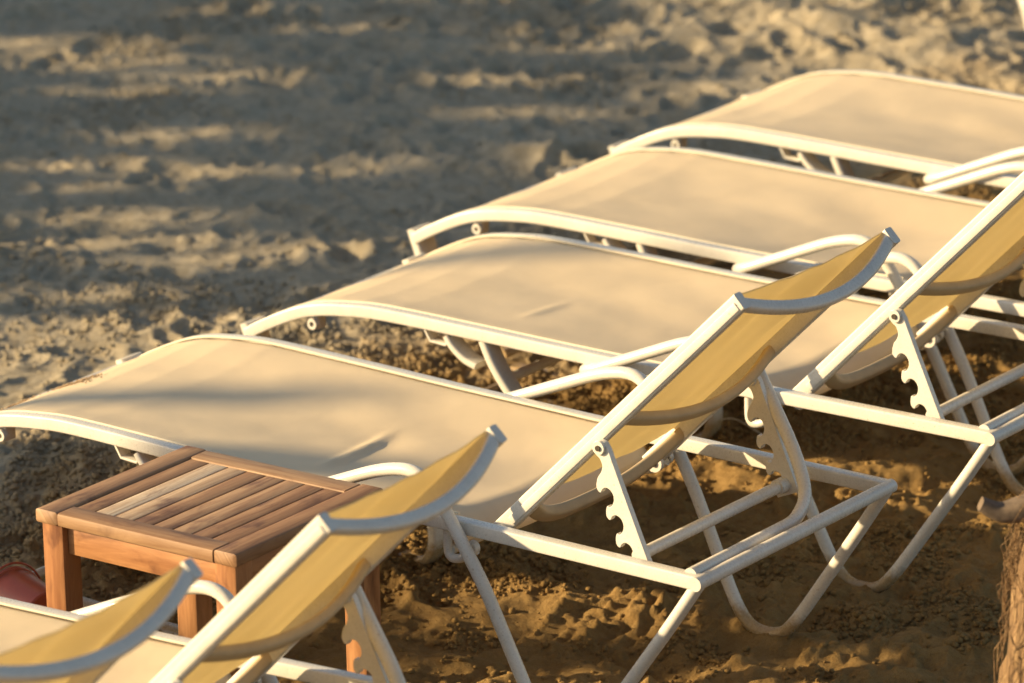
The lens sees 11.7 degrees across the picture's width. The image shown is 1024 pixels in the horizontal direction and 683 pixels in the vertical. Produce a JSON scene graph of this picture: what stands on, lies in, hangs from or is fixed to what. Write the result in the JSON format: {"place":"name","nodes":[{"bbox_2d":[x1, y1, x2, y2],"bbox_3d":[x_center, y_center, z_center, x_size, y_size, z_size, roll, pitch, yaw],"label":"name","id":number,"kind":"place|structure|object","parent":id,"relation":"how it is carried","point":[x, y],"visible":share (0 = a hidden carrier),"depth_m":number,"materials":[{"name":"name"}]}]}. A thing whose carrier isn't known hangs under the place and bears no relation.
{"place":"outdoors","nodes":[
{"label":"outdoors","id":0,"kind":"place"},
{"bbox_2d":[0,0,1023,682],"bbox_3d":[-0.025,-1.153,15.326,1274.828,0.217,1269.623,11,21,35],"label":"sand","id":1,"kind":"structure","parent":0,"point":[752,46],"depth_m":12.98,"materials":[{"name":"beige sand"}]},
{"bbox_2d":[0,562,46,606],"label":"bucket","id":2,"kind":"object","parent":1,"relation":"on","point":[21,583],"visible":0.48,"depth_m":9.85,"materials":[{"name":"red plastic"}]},
{"bbox_2d":[0,558,202,682],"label":"sun lounger","id":3,"kind":"object","parent":1,"relation":"on","point":[94,647],"visible":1,"depth_m":7.53,"materials":[{"name":"beige fabric"}]},
{"bbox_2d":[36,445,382,676],"bbox_3d":[-0.557,0.525,9.348,0.478,0.490,0.440,11,21,34],"label":"side table","id":4,"kind":"object","parent":1,"relation":"on","point":[235,526],"visible":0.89,"depth_m":9.25,"materials":[{"name":"brown wood"}]},
{"bbox_2d":[0,424,506,682],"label":"sun lounger","id":5,"kind":"object","parent":1,"relation":"on","point":[311,576],"visible":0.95,"depth_m":8.26,"materials":[{"name":"beige fabric"}]},
{"bbox_2d":[0,227,899,682],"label":"sun lounger","id":6,"kind":"object","parent":1,"relation":"on","point":[306,409],"visible":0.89,"depth_m":9.72,"materials":[{"name":"beige fabric"}]},
{"bbox_2d":[0,395,35,409],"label":"sand grains","id":7,"kind":"object","parent":6,"relation":"on","point":[19,402],"visible":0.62,"depth_m":10.28},
{"bbox_2d":[40,373,105,394],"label":"sand grains","id":8,"kind":"object","parent":6,"relation":"on","point":[79,381],"visible":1,"depth_m":10.31},
{"bbox_2d":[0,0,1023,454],"bbox_3d":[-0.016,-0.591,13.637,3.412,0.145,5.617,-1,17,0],"label":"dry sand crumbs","id":9,"kind":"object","parent":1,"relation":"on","point":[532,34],"visible":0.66,"depth_m":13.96,"materials":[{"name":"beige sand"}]},
{"bbox_2d":[240,171,1023,592],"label":"sun lounger","id":10,"kind":"object","parent":1,"relation":"on","point":[558,299],"visible":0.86,"depth_m":10.56,"materials":[{"name":"beige fabric"}]},
{"bbox_2d":[407,147,1023,475],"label":"sun lounger","id":11,"kind":"object","parent":1,"relation":"on","point":[747,215],"visible":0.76,"depth_m":11.41,"materials":[{"name":"beige fabric"}]},
{"bbox_2d":[722,418,761,433],"bbox_3d":[0.500,0.181,11.021,0.014,0.024,0.141,-16,22,-39],"label":"dry stem","id":12,"kind":"object","parent":1,"relation":"on","point":[743,423],"visible":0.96,"depth_m":11.00,"materials":[{"name":"plant"}]},
{"bbox_2d":[608,70,1023,298],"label":"sun lounger","id":13,"kind":"object","parent":1,"relation":"on","point":[936,131],"visible":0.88,"depth_m":12.14,"materials":[{"name":"beige fabric"}]},
{"bbox_2d":[977,491,1023,682],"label":"palm tree","id":14,"kind":"object","parent":1,"relation":"on","point":[1011,668],"visible":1,"depth_m":8.54,"materials":[{"name":"brown plant"}]},
{"bbox_2d":[1018,0,1023,19],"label":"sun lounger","id":15,"kind":"object","parent":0,"point":[1021,3],"visible":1,"depth_m":13.60,"materials":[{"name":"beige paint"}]}
]}

